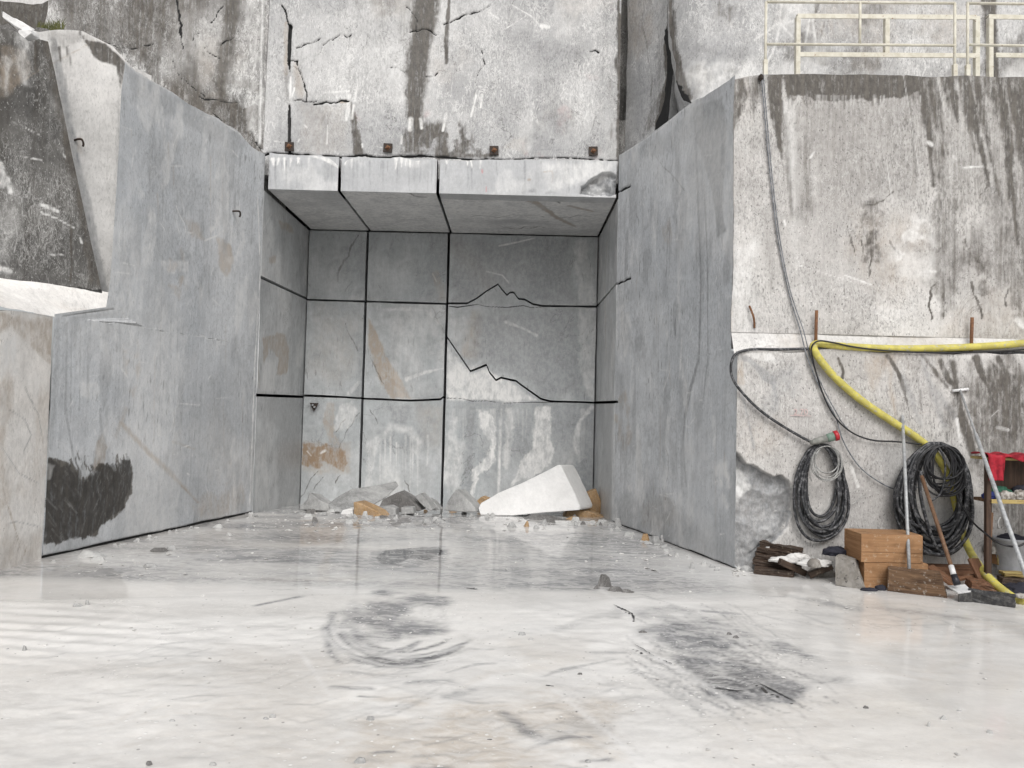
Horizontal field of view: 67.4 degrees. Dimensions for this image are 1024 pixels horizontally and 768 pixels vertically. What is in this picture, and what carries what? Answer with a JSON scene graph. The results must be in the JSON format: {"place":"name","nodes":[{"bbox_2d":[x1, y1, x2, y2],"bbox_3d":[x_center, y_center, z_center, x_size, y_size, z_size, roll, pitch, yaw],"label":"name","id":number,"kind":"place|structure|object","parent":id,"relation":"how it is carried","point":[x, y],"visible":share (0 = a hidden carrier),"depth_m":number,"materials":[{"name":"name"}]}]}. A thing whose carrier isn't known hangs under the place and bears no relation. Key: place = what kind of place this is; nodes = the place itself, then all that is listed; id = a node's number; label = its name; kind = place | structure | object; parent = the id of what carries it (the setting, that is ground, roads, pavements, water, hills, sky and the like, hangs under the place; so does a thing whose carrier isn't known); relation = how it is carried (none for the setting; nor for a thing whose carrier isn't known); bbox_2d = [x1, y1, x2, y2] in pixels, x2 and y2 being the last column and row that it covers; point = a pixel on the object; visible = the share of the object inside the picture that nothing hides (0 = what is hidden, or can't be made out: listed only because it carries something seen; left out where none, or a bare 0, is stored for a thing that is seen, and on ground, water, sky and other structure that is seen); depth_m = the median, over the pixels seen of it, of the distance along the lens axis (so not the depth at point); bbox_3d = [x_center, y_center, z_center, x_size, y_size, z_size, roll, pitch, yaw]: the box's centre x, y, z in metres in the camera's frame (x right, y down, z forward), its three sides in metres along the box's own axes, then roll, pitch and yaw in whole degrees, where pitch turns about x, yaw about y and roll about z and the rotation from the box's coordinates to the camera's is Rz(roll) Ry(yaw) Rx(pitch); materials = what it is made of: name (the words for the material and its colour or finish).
{"place":"outdoors","nodes":[
{"label":"outdoors","id":0,"kind":"place"},
{"bbox_2d":[0,1,47,29],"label":"quarry cliff","id":1,"kind":"structure","parent":0,"point":[31,15],"depth_m":11.49,"materials":[{"name":"stone"}]},
{"bbox_2d":[0,0,47,3],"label":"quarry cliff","id":2,"kind":"structure","parent":0,"point":[32,1],"depth_m":12.51,"materials":[{"name":"stone"}]},
{"bbox_2d":[41,62,264,557],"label":"quarry cliff","id":3,"kind":"structure","parent":0,"point":[153,399],"depth_m":8.96,"materials":[{"name":"grey stone"}]},
{"bbox_2d":[34,30,151,291],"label":"quarry cliff","id":4,"kind":"structure","parent":3,"relation":"on","point":[89,71],"depth_m":8.26,"materials":[{"name":"stone"}]},
{"bbox_2d":[2,12,34,30],"bbox_3d":[-5.088,-3.708,8.135,0.353,0.250,0.514,1,-2,0],"label":"boulder","id":5,"kind":"object","parent":4,"relation":"on","point":[17,24],"visible":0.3,"depth_m":7.90,"materials":[{"name":"white stone"}]},
{"bbox_2d":[36,18,67,29],"bbox_3d":[-5.259,-4.083,8.747,0.344,0.361,0.779,3,-3,-35],"label":"grass tuft","id":6,"kind":"object","parent":4,"relation":"on","point":[55,26],"visible":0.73,"depth_m":8.64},
{"bbox_2d":[45,0,285,209],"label":"quarry cliff","id":7,"kind":"structure","parent":3,"relation":"on","point":[209,57],"depth_m":11.00,"materials":[{"name":"stone"}]},
{"bbox_2d":[250,191,315,512],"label":"quarry cliff","id":8,"kind":"structure","parent":0,"point":[281,351],"depth_m":11.98,"materials":[{"name":"stone"}]},
{"bbox_2d":[286,206,605,232],"bbox_3d":[-0.882,-4.844,14.188,30.000,3.900,2.041,1,-2,0],"label":"rock mass","id":9,"kind":"object","parent":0,"point":[295,216],"depth_m":13.75,"materials":[{"name":"stone"}]},
{"bbox_2d":[300,230,597,507],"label":"quarry cliff","id":10,"kind":"structure","parent":0,"point":[389,315],"depth_m":13.33,"materials":[{"name":"stone"}]},
{"bbox_2d":[0,410,1023,767],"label":"quarry floor","id":11,"kind":"structure","parent":0,"point":[80,700],"depth_m":4.79,"materials":[{"name":"stone"}]},
{"bbox_2d":[0,278,107,570],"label":"rock outcrop","id":12,"kind":"object","parent":11,"relation":"on","point":[25,353],"visible":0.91,"depth_m":7.08,"materials":[{"name":"beige stone"}]},
{"bbox_2d":[0,29,101,292],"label":"quarry cliff","id":13,"kind":"structure","parent":12,"relation":"on","point":[44,235],"depth_m":7.60,"materials":[{"name":"stone"}]},
{"bbox_2d":[0,23,17,32],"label":"boulder","id":14,"kind":"object","parent":13,"relation":"on","point":[7,26],"visible":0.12,"depth_m":7.65,"materials":[{"name":"stone"}]},
{"bbox_2d":[18,29,39,40],"bbox_3d":[-4.877,-3.498,7.840,0.159,0.152,0.313,1,-2,0],"label":"boulder","id":15,"kind":"object","parent":14,"relation":"on","point":[28,34],"visible":0.38,"depth_m":7.70,"materials":[{"name":"white stone"}]},
{"bbox_2d":[78,550,106,557],"bbox_3d":[-4.088,1.654,7.499,0.256,0.076,0.173,1,-2,0],"label":"loose stone","id":16,"kind":"object","parent":11,"relation":"on","point":[87,554],"visible":0.94,"depth_m":7.44,"materials":[{"name":"stone"}]},
{"bbox_2d":[89,557,104,560],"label":"loose stone","id":17,"kind":"object","parent":11,"relation":"on","point":[97,559],"visible":1,"depth_m":7.31,"materials":[{"name":"stone"}]},
{"bbox_2d":[150,547,167,551],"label":"loose stone","id":18,"kind":"object","parent":11,"relation":"on","point":[161,549],"visible":1,"depth_m":7.83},
{"bbox_2d":[300,492,330,510],"bbox_3d":[-2.907,1.805,11.688,0.583,0.331,0.306,1,-2,0],"label":"broken slab","id":19,"kind":"object","parent":11,"relation":"on","point":[317,502],"depth_m":11.54,"materials":[{"name":"grey stone"}]},
{"bbox_2d":[341,507,353,513],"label":"broken slab","id":20,"kind":"object","parent":11,"relation":"on","point":[348,510],"depth_m":11.04,"materials":[{"name":"white stone"}]},
{"bbox_2d":[354,757,365,763],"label":"loose stone","id":21,"kind":"object","parent":11,"relation":"on","point":[359,760],"visible":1,"depth_m":3.39,"materials":[{"name":"grey stone"}]},
{"bbox_2d":[329,481,398,511],"bbox_3d":[-2.239,1.739,11.927,0.537,0.361,1.400,0,-2,24],"label":"broken slab","id":22,"kind":"object","parent":11,"relation":"on","point":[374,494],"depth_m":11.83,"materials":[{"name":"grey stone"}]},
{"bbox_2d":[354,500,389,514],"bbox_3d":[-1.992,1.835,11.062,0.541,0.290,0.255,1,-2,0],"label":"broken slab","id":23,"kind":"object","parent":11,"relation":"on","point":[360,507],"depth_m":10.94,"materials":[{"name":"stone"}]},
{"bbox_2d":[379,505,398,513],"bbox_3d":[-1.835,1.871,11.386,0.305,0.144,0.203,1,-2,0],"label":"broken slab","id":24,"kind":"object","parent":11,"relation":"on","point":[390,509],"depth_m":11.29,"materials":[{"name":"grey stone"}]},
{"bbox_2d":[380,490,424,511],"bbox_3d":[-1.655,1.786,11.715,0.673,0.298,0.357,1,-2,0],"label":"broken slab","id":25,"kind":"object","parent":11,"relation":"on","point":[400,499],"depth_m":11.54,"materials":[{"name":"stone"}]},
{"bbox_2d":[401,506,415,513],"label":"broken slab","id":26,"kind":"object","parent":11,"relation":"on","point":[408,509],"depth_m":11.24,"materials":[{"name":"grey stone"}]},
{"bbox_2d":[415,492,435,510],"bbox_3d":[-1.311,1.783,11.665,0.309,0.256,0.255,1,-2,0],"label":"broken slab","id":27,"kind":"object","parent":11,"relation":"on","point":[424,499],"depth_m":11.55,"materials":[{"name":"grey stone"}]},
{"bbox_2d":[431,498,442,510],"bbox_3d":[-1.190,1.866,11.938,0.219,0.180,0.203,1,-2,0],"label":"broken slab","id":28,"kind":"object","parent":11,"relation":"on","point":[437,505],"depth_m":11.89,"materials":[{"name":"grey stone"}]},
{"bbox_2d":[256,0,627,403],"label":"rock mass","id":29,"kind":"object","parent":11,"relation":"on","point":[623,61],"visible":0.01,"depth_m":11.89,"materials":[{"name":"stone"}]},
{"bbox_2d":[268,153,616,235],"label":"marble lintel","id":30,"kind":"structure","parent":29,"relation":"on","point":[557,197],"depth_m":11.10,"materials":[{"name":"stone"}]},
{"bbox_2d":[261,0,620,188],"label":"quarry cliff","id":31,"kind":"structure","parent":30,"relation":"on","point":[458,80],"depth_m":11.22,"materials":[{"name":"stone"}]},
{"bbox_2d":[285,142,293,150],"bbox_3d":[-3.235,-3.449,11.132,0.130,0.130,0.065,1,-2,0],"label":"anchor plate","id":32,"kind":"object","parent":31,"relation":"attached to","point":[289,146],"visible":1,"depth_m":11.14,"materials":[{"name":"metal"}]},
{"bbox_2d":[383,143,392,152],"bbox_3d":[-1.803,-3.431,11.132,0.130,0.130,0.065,4,-2,0],"label":"anchor plate","id":33,"kind":"object","parent":31,"relation":"attached to","point":[387,147],"visible":1,"depth_m":11.14,"materials":[{"name":"metal"}]},
{"bbox_2d":[490,146,498,154],"bbox_3d":[-0.260,-3.394,11.132,0.130,0.130,0.065,-1,-2,0],"label":"anchor plate","id":34,"kind":"object","parent":31,"relation":"attached to","point":[494,150],"visible":1,"depth_m":11.14,"materials":[{"name":"metal"}]},
{"bbox_2d":[589,146,597,155],"bbox_3d":[1.181,-3.385,11.133,0.130,0.130,0.065,-2,-2,0],"label":"anchor plate","id":35,"kind":"object","parent":31,"relation":"attached to","point":[593,150],"visible":1,"depth_m":11.15,"materials":[{"name":"metal"}]},
{"bbox_2d":[444,489,479,511],"bbox_3d":[-0.723,1.772,11.715,0.594,0.354,0.354,1,-2,0],"label":"broken slab","id":36,"kind":"object","parent":11,"relation":"on","point":[461,500],"depth_m":11.54,"materials":[{"name":"grey stone"}]},
{"bbox_2d":[26,510,1021,767],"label":"stone grit","id":37,"kind":"object","parent":11,"relation":"on","point":[504,674],"visible":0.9,"depth_m":5.29,"materials":[{"name":"stone"}]},
{"bbox_2d":[479,465,591,515],"bbox_3d":[0.384,1.635,11.920,1.749,0.776,0.942,1,-2,0],"label":"marble block","id":38,"kind":"object","parent":11,"relation":"on","point":[557,488],"depth_m":11.60,"materials":[{"name":"stone"}]},
{"bbox_2d":[524,514,563,519],"bbox_3d":[0.465,1.900,11.000,0.591,0.083,0.300,1,-2,0],"label":"grey stone","id":39,"kind":"object","parent":11,"relation":"on","point":[538,516],"visible":0.89,"depth_m":10.91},
{"bbox_2d":[563,509,603,516],"bbox_3d":[1.117,2.019,11.858,0.647,0.184,0.356,1,-2,0],"label":"marble block","id":40,"kind":"object","parent":11,"relation":"on","point":[585,513],"depth_m":11.69,"materials":[{"name":"stone"}]},
{"bbox_2d":[587,489,600,512],"bbox_3d":[1.287,1.881,12.338,0.416,0.381,0.307,1,-2,0],"label":"marble block","id":41,"kind":"object","parent":11,"relation":"on","point":[593,495],"depth_m":12.19,"materials":[{"name":"stone"}]},
{"bbox_2d":[598,574,611,586],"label":"loose stone","id":42,"kind":"object","parent":11,"relation":"on","point":[604,580],"visible":0.98,"depth_m":6.72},
{"bbox_2d":[607,586,621,591],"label":"loose stone","id":43,"kind":"object","parent":11,"relation":"on","point":[615,589],"visible":1,"depth_m":6.55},
{"bbox_2d":[614,518,621,527],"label":"loose stone","id":44,"kind":"object","parent":11,"relation":"on","point":[618,522],"visible":0.79,"depth_m":10.30,"materials":[{"name":"grey stone"}]},
{"bbox_2d":[651,536,660,543],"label":"loose stone","id":45,"kind":"object","parent":11,"relation":"on","point":[655,539],"visible":0.81,"depth_m":9.08,"materials":[{"name":"grey stone"}]},
{"bbox_2d":[740,565,753,571],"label":"loose stone","id":46,"kind":"object","parent":11,"relation":"on","point":[746,568],"visible":0.99,"depth_m":7.54,"materials":[{"name":"grey stone"}]},
{"bbox_2d":[753,565,794,576],"bbox_3d":[2.536,1.812,7.431,0.372,0.069,0.170,1,-2,22],"label":"dark plank","id":47,"kind":"object","parent":11,"relation":"on","point":[771,571],"visible":0.96,"depth_m":7.38,"materials":[{"name":"wood"}]},
{"bbox_2d":[752,557,801,567],"bbox_3d":[2.604,1.761,7.545,0.459,0.060,0.171,2,-2,21],"label":"dark plank","id":48,"kind":"object","parent":47,"relation":"on","point":[763,562],"visible":0.52,"depth_m":7.51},
{"bbox_2d":[755,551,777,558],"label":"dark plank","id":49,"kind":"object","parent":48,"relation":"on","point":[758,555],"visible":0.42,"depth_m":7.57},
{"bbox_2d":[756,546,805,555],"bbox_3d":[2.656,1.666,7.587,0.436,0.054,0.170,4,0,38],"label":"dark plank","id":50,"kind":"object","parent":49,"relation":"on","point":[770,551],"visible":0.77,"depth_m":7.57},
{"bbox_2d":[759,540,803,552],"bbox_3d":[2.686,1.625,7.667,0.393,0.060,0.172,7,2,39],"label":"dark plank","id":51,"kind":"object","parent":50,"relation":"on","point":[781,547],"visible":0.94,"depth_m":7.61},
{"bbox_2d":[786,553,810,560],"bbox_3d":[2.775,1.667,7.442,0.233,0.065,0.155,1,-2,0],"label":"white stone","id":52,"kind":"object","parent":49,"relation":"on","point":[799,556],"visible":0.65,"depth_m":7.41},
{"bbox_2d":[777,558,806,575],"bbox_3d":[2.676,1.750,7.330,0.309,0.060,0.050,26,-8,-13],"label":"dark plank","id":53,"kind":"object","parent":11,"relation":"on","point":[791,566],"visible":1,"depth_m":7.30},
{"bbox_2d":[768,556,799,562],"bbox_3d":[2.627,1.684,7.394,0.321,0.058,0.176,1,-2,0],"label":"white stone","id":54,"kind":"object","parent":53,"relation":"on","point":[790,559],"visible":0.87,"depth_m":7.36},
{"bbox_2d":[807,565,833,577],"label":"dark plank","id":55,"kind":"object","parent":11,"relation":"on","point":[815,572],"visible":0.9,"depth_m":7.24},
{"bbox_2d":[795,558,832,566],"bbox_3d":[2.851,1.679,7.242,0.354,0.059,0.205,1,-2,0],"label":"white stone","id":56,"kind":"object","parent":55,"relation":"on","point":[823,563],"visible":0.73,"depth_m":7.20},
{"bbox_2d":[807,558,820,567],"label":"dusty stone","id":57,"kind":"object","parent":56,"relation":"on","point":[813,562],"visible":1,"depth_m":7.11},
{"bbox_2d":[806,568,835,577],"bbox_3d":[2.989,1.821,7.420,0.304,0.104,0.167,1,-2,0],"label":"dusty stone","id":58,"kind":"object","parent":11,"relation":"on","point":[830,574],"visible":0.39,"depth_m":7.35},
{"bbox_2d":[835,554,864,588],"bbox_3d":[3.109,1.717,7.041,0.260,0.261,0.258,0,-3,35],"label":"grey block","id":59,"kind":"object","parent":11,"relation":"on","point":[847,571],"depth_m":6.97,"materials":[{"name":"stone"}]},
{"bbox_2d":[822,546,846,555],"bbox_3d":[3.091,1.588,7.334,0.262,0.088,0.186,1,-2,0],"label":"rag","id":60,"kind":"object","parent":59,"relation":"on","point":[832,550],"visible":0.8,"depth_m":7.28,"materials":[{"name":"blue fabric"}]},
{"bbox_2d":[860,587,877,590],"bbox_3d":[3.168,1.820,6.818,0.163,0.029,0.064,1,-2,0],"label":"rag","id":61,"kind":"object","parent":11,"relation":"on","point":[868,589],"visible":1,"depth_m":6.80,"materials":[{"name":"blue fabric"}]},
{"bbox_2d":[730,74,1023,574],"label":"quarry bench","id":62,"kind":"object","parent":11,"relation":"on","point":[899,200],"visible":0.71,"depth_m":7.89,"materials":[{"name":"stone"}]},
{"bbox_2d":[748,305,755,327],"bbox_3d":[2.460,-0.688,7.835,0.084,0.230,0.058,2,-2,-19],"label":"iron wire","id":63,"kind":"object","parent":62,"relation":"attached to","point":[753,316],"visible":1,"depth_m":7.82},
{"bbox_2d":[814,310,817,339],"bbox_3d":[3.086,-0.513,7.797,0.043,0.472,0.034,1,-2,0],"label":"iron peg","id":64,"kind":"object","parent":62,"relation":"attached to","point":[816,326],"visible":0.59,"depth_m":7.79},
{"bbox_2d":[758,74,917,488],"bbox_3d":[3.279,-1.088,7.753,1.580,4.281,0.145,1,-2,10],"label":"hanging cable","id":65,"kind":"object","parent":62,"relation":"hanging from","point":[760,77],"visible":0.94,"depth_m":7.86,"materials":[{"name":"rubber"}]},
{"bbox_2d":[668,0,1023,111],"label":"quarry cliff","id":66,"kind":"structure","parent":62,"relation":"on","point":[714,44],"depth_m":9.88,"materials":[{"name":"stone"}]},
{"bbox_2d":[763,0,957,75],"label":"railing","id":67,"kind":"object","parent":62,"relation":"on","point":[859,43],"visible":0.81,"depth_m":8.12,"materials":[{"name":"metal"}]},
{"bbox_2d":[729,347,1023,541],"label":"hose coil","id":68,"kind":"object","parent":62,"relation":"hanging from","point":[841,492],"visible":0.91,"depth_m":7.61,"materials":[{"name":"black rubber"}]},
{"bbox_2d":[809,446,842,481],"bbox_3d":[3.083,0.783,7.537,0.325,0.356,0.059,1,-2,0],"label":"wire coil","id":69,"kind":"object","parent":68,"relation":"hanging from","point":[814,457],"visible":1,"depth_m":7.52,"materials":[{"name":"metal"}]},
{"bbox_2d":[794,14,979,75],"bbox_3d":[4.388,-3.722,8.959,2.169,1.223,0.084,1,-2,0],"label":"railing","id":70,"kind":"object","parent":62,"relation":"on","point":[886,53],"visible":0.7,"depth_m":8.95,"materials":[{"name":"metal"}]},
{"bbox_2d":[809,340,1023,604],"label":"yellow hose","id":71,"kind":"object","parent":62,"relation":"attached to","point":[844,386],"visible":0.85,"depth_m":7.64,"materials":[{"name":"rubber"}]},
{"bbox_2d":[893,442,974,556],"bbox_3d":[4.151,1.128,7.520,0.817,1.126,0.212,1,-2,0],"label":"hose coil","id":72,"kind":"object","parent":62,"relation":"hanging from","point":[953,527],"visible":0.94,"depth_m":7.48,"materials":[{"name":"black rubber"}]},
{"bbox_2d":[956,495,1023,547],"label":"thin cable","id":73,"kind":"object","parent":72,"relation":"hanging from","point":[984,532],"visible":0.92,"depth_m":6.79,"materials":[{"name":"black rubber"}]},
{"bbox_2d":[969,317,973,343],"bbox_3d":[4.664,-0.451,7.796,0.046,0.452,0.034,1,-2,0],"label":"iron peg","id":74,"kind":"object","parent":62,"relation":"attached to","point":[971,328],"visible":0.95,"depth_m":7.79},
{"bbox_2d":[810,340,1023,444],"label":"thin cable","id":75,"kind":"object","parent":74,"relation":"hanging from","point":[886,351],"visible":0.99,"depth_m":7.68,"materials":[{"name":"black rubber"}]},
{"bbox_2d":[964,2,1023,75],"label":"railing","id":76,"kind":"object","parent":62,"relation":"attached to","point":[967,68],"visible":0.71,"depth_m":8.12,"materials":[{"name":"metal"}]},
{"bbox_2d":[992,554,998,564],"bbox_3d":[4.849,1.732,7.608,0.170,0.102,0.158,1,-2,0],"label":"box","id":77,"kind":"object","parent":62,"relation":"attached to","point":[995,559],"visible":0.36,"depth_m":7.58,"materials":[{"name":"brown wood"}]},
{"bbox_2d":[983,542,996,553],"bbox_3d":[4.763,1.623,7.619,0.153,0.112,0.140,1,-2,0],"label":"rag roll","id":78,"kind":"object","parent":77,"relation":"on","point":[994,550],"visible":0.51,"depth_m":7.56,"materials":[{"name":"fabric"}]},
{"bbox_2d":[986,14,1023,76],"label":"railing","id":79,"kind":"object","parent":62,"relation":"attached to","point":[990,54],"visible":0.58,"depth_m":8.95,"materials":[{"name":"metal"}]},
{"bbox_2d":[875,584,885,590],"bbox_3d":[3.291,1.814,6.857,0.100,0.051,0.062,1,-2,0],"label":"rag","id":80,"kind":"object","parent":11,"relation":"on","point":[882,587],"visible":0.99,"depth_m":6.83,"materials":[{"name":"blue fabric"}]},
{"bbox_2d":[858,560,927,587],"bbox_3d":[3.474,1.739,7.123,0.577,0.227,0.358,1,-2,0],"label":"wooden crate","id":81,"kind":"object","parent":11,"relation":"on","point":[873,574],"visible":0.35,"depth_m":6.95,"materials":[{"name":"brown wood"}]},
{"bbox_2d":[844,528,922,562],"bbox_3d":[3.441,1.498,7.132,0.557,0.252,0.358,1,-2,0],"label":"wooden crate","id":82,"kind":"object","parent":81,"relation":"on","point":[877,545],"visible":0.98,"depth_m":6.96,"materials":[{"name":"brown wood"}]},
{"bbox_2d":[887,566,946,597],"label":"timber beam","id":83,"kind":"structure","parent":11,"relation":"on","point":[924,582],"depth_m":6.71,"materials":[{"name":"wood"}]},
{"bbox_2d":[901,415,910,568],"bbox_3d":[3.716,1.005,7.250,0.031,1.426,0.937,0,-2,23],"label":"iron rod","id":84,"kind":"object","parent":83,"relation":"on","point":[905,494],"visible":0.88,"depth_m":7.20,"materials":[{"name":"grey paint"}]},
{"bbox_2d":[928,565,952,584],"bbox_3d":[3.936,1.757,7.011,0.150,0.030,0.275,4,29,-45],"label":"timber plank","id":85,"kind":"object","parent":11,"relation":"on","point":[947,579],"visible":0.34,"depth_m":7.01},
{"bbox_2d":[958,574,975,580],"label":"timber plank","id":86,"kind":"object","parent":85,"relation":"on","point":[961,578],"visible":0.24,"depth_m":6.91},
{"bbox_2d":[920,475,971,601],"bbox_3d":[3.846,1.366,6.909,0.156,1.028,0.842,1,-2,0],"label":"scraper","id":87,"kind":"object","parent":11,"relation":"on","point":[963,592],"visible":0.98,"depth_m":6.63,"materials":[{"name":"brown wood"}]},
{"bbox_2d":[927,563,973,576],"bbox_3d":[4.353,1.837,7.577,0.511,0.099,0.232,1,-2,3],"label":"timber plank","id":88,"kind":"object","parent":11,"relation":"on","point":[962,569],"visible":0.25,"depth_m":7.48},
{"bbox_2d":[967,558,983,578],"bbox_3d":[4.207,1.716,6.894,0.100,0.324,0.030,2,-41,-6],"label":"timber plank","id":89,"kind":"object","parent":11,"relation":"on","point":[975,564],"visible":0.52,"depth_m":6.94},
{"bbox_2d":[965,577,995,590],"bbox_3d":[4.129,1.780,6.727,0.243,0.121,0.214,1,-2,17],"label":"timber offcut","id":90,"kind":"object","parent":11,"relation":"on","point":[979,584],"visible":0.65,"depth_m":6.66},
{"bbox_2d":[952,388,1023,575],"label":"handle pole","id":91,"kind":"object","parent":11,"relation":"on","point":[1003,513],"visible":1,"depth_m":6.48,"materials":[{"name":"metal"}]},
{"bbox_2d":[968,588,1015,607],"bbox_3d":[4.010,1.788,6.422,0.342,0.114,0.062,0,-3,34],"label":"tarred board","id":92,"kind":"object","parent":11,"relation":"on","point":[1004,599],"visible":0.98,"depth_m":6.39,"materials":[{"name":"wood"}]},
{"bbox_2d":[970,456,1023,573],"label":"tool rack","id":93,"kind":"object","parent":11,"relation":"on","point":[1013,472],"visible":0.56,"depth_m":6.87,"materials":[{"name":"brown wood"}]},
{"bbox_2d":[971,451,1023,480],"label":"red cloth","id":94,"kind":"object","parent":93,"relation":"on","point":[996,461],"visible":0.94,"depth_m":6.81,"materials":[{"name":"fabric"}]},
{"bbox_2d":[991,486,1011,491],"bbox_3d":[4.428,0.977,6.975,0.256,0.101,0.155,1,-2,0],"label":"cloth bundle","id":95,"kind":"object","parent":93,"relation":"on","point":[1000,488],"visible":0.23,"depth_m":6.94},
{"bbox_2d":[999,490,1016,499],"bbox_3d":[4.446,0.995,6.895,0.178,0.079,0.111,1,-2,0],"label":"cloth bundle","id":96,"kind":"object","parent":93,"relation":"on","point":[1006,495],"visible":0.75,"depth_m":6.86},
{"bbox_2d":[1011,485,1023,491],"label":"cloth bundle","id":97,"kind":"object","parent":93,"relation":"on","point":[1016,487],"visible":0.43,"depth_m":6.97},
{"bbox_2d":[1013,489,1023,499],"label":"cloth bundle","id":98,"kind":"object","parent":93,"relation":"on","point":[1019,493],"visible":0.73,"depth_m":6.88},
{"bbox_2d":[993,535,1023,570],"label":"bucket","id":99,"kind":"object","parent":11,"relation":"on","point":[1007,558],"visible":0.62,"depth_m":7.44,"materials":[{"name":"grey plastic"}]},
{"bbox_2d":[997,533,1023,539],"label":"rag","id":100,"kind":"object","parent":99,"relation":"in","point":[1007,536],"visible":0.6,"depth_m":7.48,"materials":[{"name":"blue fabric"}]},
{"bbox_2d":[997,574,1023,583],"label":"timber plank","id":101,"kind":"object","parent":11,"relation":"on","point":[1001,579],"visible":0.53,"depth_m":7.11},
{"bbox_2d":[998,570,1023,577],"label":"timber plank","id":102,"kind":"object","parent":101,"relation":"on","point":[1011,573],"visible":0.98,"depth_m":7.19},
{"bbox_2d":[1002,582,1023,593],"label":"rubbish bag","id":103,"kind":"object","parent":11,"relation":"on","point":[1017,587],"visible":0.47,"depth_m":6.69,"materials":[{"name":"black plastic"}]},
{"bbox_2d":[593,200,617,521],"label":"quarry cliff","id":104,"kind":"structure","parent":0,"point":[604,390],"depth_m":11.99,"materials":[{"name":"stone"}]},
{"bbox_2d":[625,0,677,150],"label":"quarry cliff","id":105,"kind":"structure","parent":0,"point":[651,106],"depth_m":11.05,"materials":[{"name":"stone"}]},
{"bbox_2d":[612,75,737,568],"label":"quarry cliff","id":106,"kind":"structure","parent":0,"point":[674,449],"depth_m":9.01,"materials":[{"name":"grey stone"}]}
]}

